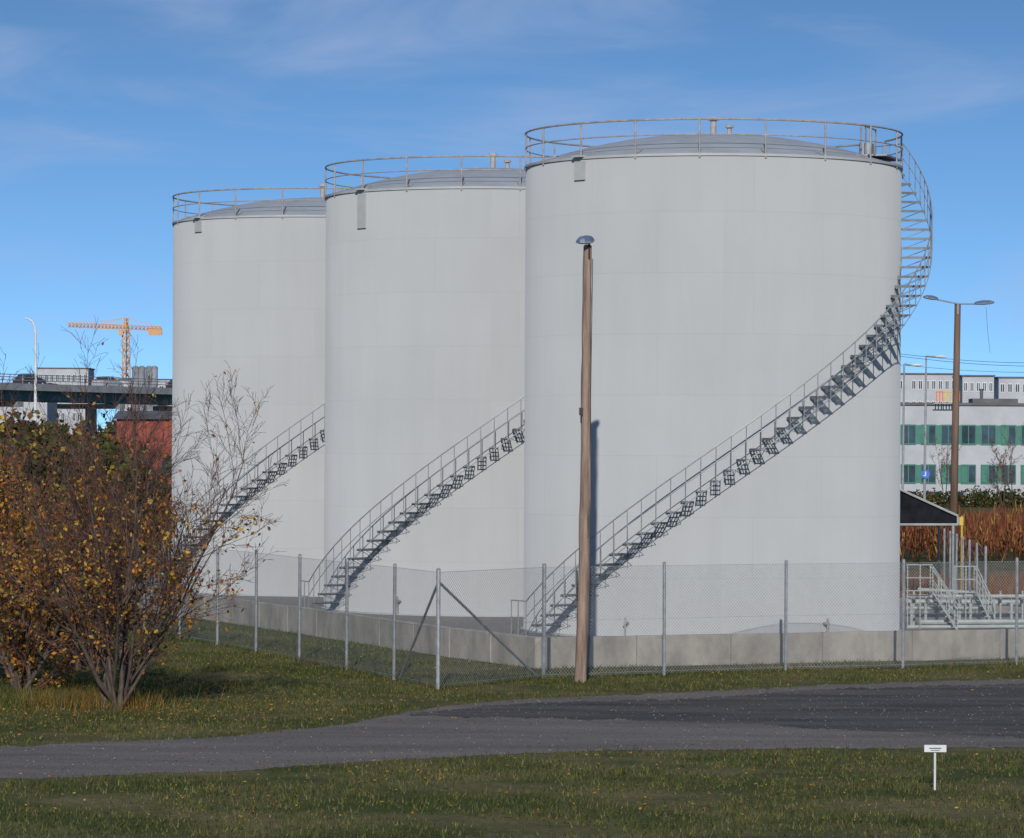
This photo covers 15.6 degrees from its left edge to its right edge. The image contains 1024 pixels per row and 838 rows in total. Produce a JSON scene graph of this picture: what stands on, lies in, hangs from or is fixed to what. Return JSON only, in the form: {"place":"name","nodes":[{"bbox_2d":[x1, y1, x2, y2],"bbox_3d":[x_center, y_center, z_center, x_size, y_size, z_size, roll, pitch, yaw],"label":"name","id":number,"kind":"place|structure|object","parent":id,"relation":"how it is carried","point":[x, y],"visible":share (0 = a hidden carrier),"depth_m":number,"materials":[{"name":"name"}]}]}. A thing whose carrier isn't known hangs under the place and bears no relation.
{"place":"outdoors","nodes":[
{"label":"outdoors","id":0,"kind":"place"},
{"bbox_2d":[0,382,56,425],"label":"warehouse","id":1,"kind":"structure","parent":0,"point":[47,409],"depth_m":900.04,"materials":[{"name":"metal"}]},
{"bbox_2d":[38,367,94,433],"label":"apartment block","id":2,"kind":"structure","parent":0,"point":[63,372],"depth_m":1000.06,"materials":[{"name":"concrete"}]},
{"bbox_2d":[39,374,86,420],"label":"windows","id":3,"kind":"structure","parent":2,"relation":"in","point":[62,415],"depth_m":1000.16,"materials":[{"name":"grey glass"}]},
{"bbox_2d":[0,373,171,437],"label":"road bridge","id":4,"kind":"structure","parent":0,"point":[48,393],"depth_m":441.02,"materials":[{"name":"concrete"}]},
{"bbox_2d":[13,374,45,383],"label":"parked car","id":5,"kind":"object","parent":4,"relation":"on","point":[30,382],"visible":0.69,"depth_m":431.60,"materials":[{"name":"paint"}]},
{"bbox_2d":[92,376,123,385],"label":"parked car","id":6,"kind":"object","parent":4,"relation":"on","point":[105,381],"visible":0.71,"depth_m":445.98,"materials":[{"name":"paint"}]},
{"bbox_2d":[166,380,171,387],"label":"parked car","id":7,"kind":"object","parent":4,"relation":"on","point":[168,384],"visible":0.11,"depth_m":459.89,"materials":[{"name":"paint"}]},
{"bbox_2d":[117,379,171,410],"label":"apartment block","id":8,"kind":"structure","parent":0,"point":[159,386],"depth_m":1100.08,"materials":[{"name":"concrete"}]},
{"bbox_2d":[0,503,1023,837],"bbox_3d":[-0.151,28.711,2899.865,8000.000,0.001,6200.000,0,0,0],"label":"ground","id":9,"kind":"structure","parent":0,"point":[498,825],"depth_m":69.75,"materials":[{"name":"green plant"}]},
{"bbox_2d":[0,383,35,592],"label":"autumn birch shrub","id":10,"kind":"object","parent":9,"relation":"on","point":[14,458],"visible":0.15,"depth_m":96.06,"materials":[{"name":"brown plant"}]},
{"bbox_2d":[24,318,36,421],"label":"street lamp","id":11,"kind":"object","parent":9,"relation":"on","point":[35,369],"visible":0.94,"depth_m":399.95,"materials":[{"name":"grey metal"}]},
{"bbox_2d":[12,412,116,443],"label":"distant tree line","id":12,"kind":"object","parent":9,"relation":"on","point":[108,430],"depth_m":562.34,"materials":[{"name":"green plant"}]},
{"bbox_2d":[0,430,137,693],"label":"autumn birch shrub","id":13,"kind":"object","parent":9,"relation":"on","point":[17,662],"visible":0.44,"depth_m":93.06,"materials":[{"name":"orange plant"}]},
{"bbox_2d":[6,417,140,669],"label":"autumn shrub","id":14,"kind":"object","parent":9,"relation":"on","point":[75,665],"visible":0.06,"depth_m":103.15,"materials":[{"name":"brown plant"}]},
{"bbox_2d":[0,401,171,525],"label":"roadside trees","id":15,"kind":"object","parent":9,"relation":"on","point":[104,445],"visible":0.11,"depth_m":238.88,"materials":[{"name":"green plant"}]},
{"bbox_2d":[0,468,171,587],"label":"autumn thicket","id":16,"kind":"object","parent":9,"relation":"on","point":[23,522],"visible":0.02,"depth_m":154.64,"materials":[{"name":"brown plant"}]},
{"bbox_2d":[0,682,200,711],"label":"dry grass tussock","id":17,"kind":"object","parent":9,"relation":"on","point":[64,698],"visible":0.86,"depth_m":88.25,"materials":[{"name":"brown plant"}]},
{"bbox_2d":[68,318,161,378],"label":"tower crane","id":18,"kind":"object","parent":9,"relation":"on","point":[154,331],"visible":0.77,"depth_m":1400.02,"materials":[{"name":"paint"}]},
{"bbox_2d":[132,366,138,410],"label":"factory silo","id":19,"kind":"object","parent":9,"relation":"on","point":[136,369],"visible":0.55,"depth_m":1079.27,"materials":[{"name":"concrete"}]},
{"bbox_2d":[138,366,144,410],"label":"factory silo","id":20,"kind":"object","parent":9,"relation":"on","point":[141,372],"visible":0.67,"depth_m":1079.24,"materials":[{"name":"concrete"}]},
{"bbox_2d":[113,411,171,522],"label":"red shed","id":21,"kind":"structure","parent":9,"relation":"on","point":[147,431],"depth_m":300.00,"materials":[{"name":"metal"}]},
{"bbox_2d":[141,460,171,471],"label":"windows","id":22,"kind":"structure","parent":21,"relation":"in","point":[163,465],"depth_m":299.94,"materials":[{"name":"black glass"}]},
{"bbox_2d":[0,316,288,709],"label":"autumn willow","id":23,"kind":"object","parent":9,"relation":"on","point":[102,584],"visible":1,"depth_m":87.54,"materials":[{"name":"brown plant"}]},
{"bbox_2d":[0,671,295,720],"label":"undergrowth","id":24,"kind":"object","parent":9,"relation":"on","point":[14,693],"visible":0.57,"depth_m":91.95,"materials":[{"name":"green plant"}]},
{"bbox_2d":[145,366,150,410],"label":"factory silo","id":25,"kind":"object","parent":9,"relation":"on","point":[147,368],"visible":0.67,"depth_m":1079.28,"materials":[{"name":"concrete"}]},
{"bbox_2d":[151,366,157,410],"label":"factory silo","id":26,"kind":"object","parent":9,"relation":"on","point":[154,370],"visible":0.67,"depth_m":1079.27,"materials":[{"name":"concrete"}]},
{"bbox_2d":[0,651,1023,819],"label":"fallen leaves","id":27,"kind":"object","parent":9,"relation":"on","point":[414,723],"visible":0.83,"depth_m":84.01,"materials":[{"name":"yellow plant"}]},
{"bbox_2d":[18,527,1023,688],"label":"chain link fence","id":28,"kind":"object","parent":9,"relation":"on","point":[438,583],"visible":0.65,"depth_m":103.67,"materials":[{"name":"metal"}]},
{"bbox_2d":[23,606,1023,689],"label":"fence line grass","id":29,"kind":"structure","parent":9,"relation":"on","point":[461,685],"depth_m":104.54,"materials":[{"name":"green plant"}]},
{"bbox_2d":[116,578,1023,636],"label":"bund floor","id":30,"kind":"structure","parent":9,"relation":"on","point":[488,624],"depth_m":121.17,"materials":[{"name":"grey concrete"}]},
{"bbox_2d":[147,184,346,596],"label":"storage tank","id":31,"kind":"object","parent":30,"relation":"on","point":[249,283],"visible":0.34,"depth_m":138.67,"materials":[{"name":"metal"}]},
{"bbox_2d":[301,153,553,616],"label":"storage tank","id":32,"kind":"object","parent":30,"relation":"on","point":[424,365],"visible":0.59,"depth_m":123.06,"materials":[{"name":"metal"}]},
{"bbox_2d":[34,573,1023,668],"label":"panels","id":33,"kind":"object","parent":30,"relation":"on","point":[491,641],"visible":0.25,"depth_m":109.15,"materials":[{"name":"concrete"}]},
{"bbox_2d":[511,117,932,636],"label":"storage tank","id":34,"kind":"object","parent":30,"relation":"on","point":[746,311],"visible":0.94,"depth_m":109.00,"materials":[{"name":"metal"}]},
{"bbox_2d":[906,564,994,629],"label":"steel access stairs","id":35,"kind":"structure","parent":30,"relation":"on","point":[941,607],"depth_m":115.95,"materials":[{"name":"grey metal"}]},
{"bbox_2d":[906,588,1023,628],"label":"pipe manifold","id":36,"kind":"object","parent":30,"relation":"on","point":[934,623],"visible":0.69,"depth_m":116.44,"materials":[{"name":"grey paint"}]},
{"bbox_2d":[574,235,594,682],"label":"wooden lamp pole","id":37,"kind":"object","parent":9,"relation":"on","point":[583,584],"visible":1,"depth_m":98.92,"materials":[{"name":"brown wood"}]},
{"bbox_2d":[307,633,912,664],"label":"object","id":38,"kind":"object","parent":9,"relation":"on","point":[730,649],"visible":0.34,"depth_m":107.30,"materials":[{"name":"grey metal"}]},
{"bbox_2d":[901,363,922,535],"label":"street lamp","id":39,"kind":"object","parent":9,"relation":"on","point":[903,428],"visible":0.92,"depth_m":247.99,"materials":[{"name":"metal"}]},
{"bbox_2d":[921,469,929,499],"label":"traffic sign","id":40,"kind":"object","parent":9,"relation":"on","point":[925,473],"visible":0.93,"depth_m":304.86,"materials":[{"name":"metal"}]},
{"bbox_2d":[900,488,958,593],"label":"loading canopy","id":41,"kind":"object","parent":9,"relation":"on","point":[915,510],"visible":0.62,"depth_m":150.07,"materials":[{"name":"black metal"}]},
{"bbox_2d":[924,745,945,789],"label":"plot sign","id":42,"kind":"object","parent":9,"relation":"on","point":[934,748],"visible":0.98,"depth_m":68.05,"materials":[{"name":"white metal"}]},
{"bbox_2d":[923,355,946,498],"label":"street lamp","id":43,"kind":"object","parent":9,"relation":"on","point":[925,409],"visible":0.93,"depth_m":305.03,"materials":[{"name":"metal"}]},
{"bbox_2d":[928,438,961,506],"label":"bare street tree","id":44,"kind":"object","parent":9,"relation":"on","point":[942,462],"visible":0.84,"depth_m":413.10,"materials":[{"name":"brown plant"}]},
{"bbox_2d":[923,295,993,572],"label":"double street lamp","id":45,"kind":"object","parent":9,"relation":"on","point":[955,432],"visible":0.96,"depth_m":179.97,"materials":[{"name":"brown wood"}]},
{"bbox_2d":[959,516,962,598],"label":"yellow marker post","id":46,"kind":"object","parent":9,"relation":"on","point":[961,520],"visible":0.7,"depth_m":139.93,"materials":[{"name":"metal"}]},
{"bbox_2d":[900,499,1023,561],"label":"rust coloured hedge","id":47,"kind":"object","parent":9,"relation":"on","point":[992,532],"visible":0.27,"depth_m":209.80,"materials":[{"name":"orange plant"}]},
{"bbox_2d":[943,528,986,618],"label":"pipes","id":48,"kind":"object","parent":9,"relation":"on","point":[969,554],"visible":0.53,"depth_m":134.41,"materials":[{"name":"metal"}]},
{"bbox_2d":[908,485,1023,507],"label":"green hedge","id":49,"kind":"object","parent":9,"relation":"on","point":[987,501],"visible":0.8,"depth_m":406.68,"materials":[{"name":"green plant"}]},
{"bbox_2d":[986,441,1013,507],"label":"bare street tree","id":50,"kind":"object","parent":9,"relation":"on","point":[996,479],"visible":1,"depth_m":407.14,"materials":[{"name":"brown plant"}]},
{"bbox_2d":[988,427,1020,494],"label":"bare street tree","id":51,"kind":"object","parent":9,"relation":"on","point":[1010,459],"visible":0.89,"depth_m":415.49,"materials":[{"name":"brown plant"}]},
{"bbox_2d":[0,679,1023,778],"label":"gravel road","id":52,"kind":"structure","parent":0,"point":[581,740],"depth_m":78.86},
{"bbox_2d":[1,679,1023,779],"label":"loose stones","id":53,"kind":"object","parent":52,"relation":"on","point":[598,723],"visible":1,"depth_m":82.55,"materials":[{"name":"concrete"}]},
{"bbox_2d":[409,683,1023,737],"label":"asphalt patch","id":54,"kind":"object","parent":52,"relation":"on","point":[861,719],"visible":1,"depth_m":88.60,"materials":[{"name":"grey asphalt"}]},
{"bbox_2d":[0,0,1023,431],"label":"sky","id":55,"kind":"structure","parent":0,"point":[111,110],"materials":[{"name":"blue"}]},
{"bbox_2d":[900,373,952,402],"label":"apartment block","id":56,"kind":"structure","parent":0,"point":[915,387],"depth_m":760.07,"materials":[{"name":"paint"}]},
{"bbox_2d":[901,381,952,402],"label":"windows","id":57,"kind":"structure","parent":56,"relation":"in","point":[913,382],"depth_m":759.96,"materials":[{"name":"grey glass"}]},
{"bbox_2d":[900,405,1023,502],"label":"walls","id":58,"kind":"structure","parent":0,"point":[978,455],"depth_m":439.99,"materials":[{"name":"white paint"}]},
{"bbox_2d":[934,391,959,403],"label":"rooftop letter sign","id":59,"kind":"object","parent":58,"relation":"on","point":[939,392],"visible":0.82,"depth_m":437.96,"materials":[{"name":"yellow paint"}]},
{"bbox_2d":[900,425,1023,482],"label":"panels","id":60,"kind":"object","parent":58,"relation":"attached to","point":[978,441],"visible":0.76,"depth_m":439.91,"materials":[{"name":"teal glass"}]},
{"bbox_2d":[901,424,1023,483],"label":"frames","id":61,"kind":"structure","parent":60,"relation":"attached to","point":[928,443],"depth_m":439.86,"materials":[{"name":"metal"}]},
{"bbox_2d":[900,402,1023,405],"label":"roof","id":62,"kind":"structure","parent":58,"relation":"on","point":[997,404],"depth_m":439.78,"materials":[{"name":"metal"}]},
{"bbox_2d":[968,389,1017,402],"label":"rooftop plant room","id":63,"kind":"object","parent":62,"relation":"on","point":[981,400],"visible":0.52,"depth_m":446.03,"materials":[{"name":"metal"}]},
{"bbox_2d":[904,426,1023,482],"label":"windows","id":64,"kind":"structure","parent":58,"relation":"attached to","point":[964,441],"depth_m":439.94,"materials":[{"name":"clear glass"}]},
{"bbox_2d":[900,565,1023,599],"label":"rough grass","id":65,"kind":"structure","parent":0,"point":[991,586],"depth_m":162.85,"materials":[{"name":"brown plant"}]},
{"bbox_2d":[901,311,1023,372],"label":"overhead cables","id":66,"kind":"object","parent":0,"point":[966,360],"visible":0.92,"depth_m":290.56,"materials":[{"name":"black rubber"}]},
{"bbox_2d":[952,375,995,402],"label":"apartment block","id":67,"kind":"structure","parent":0,"point":[971,386],"depth_m":700.06,"materials":[{"name":"paint"}]},
{"bbox_2d":[964,383,991,390],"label":"windows","id":68,"kind":"structure","parent":67,"relation":"in","point":[990,384],"depth_m":699.93,"materials":[{"name":"grey glass"}]},
{"bbox_2d":[994,377,1023,402],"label":"apartment block","id":69,"kind":"structure","parent":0,"point":[1008,387],"depth_m":780.07,"materials":[{"name":"concrete"}]},
{"bbox_2d":[1001,384,1023,391],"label":"windows","id":70,"kind":"structure","parent":69,"relation":"in","point":[1009,385],"depth_m":780.07,"materials":[{"name":"grey glass"}]}
]}

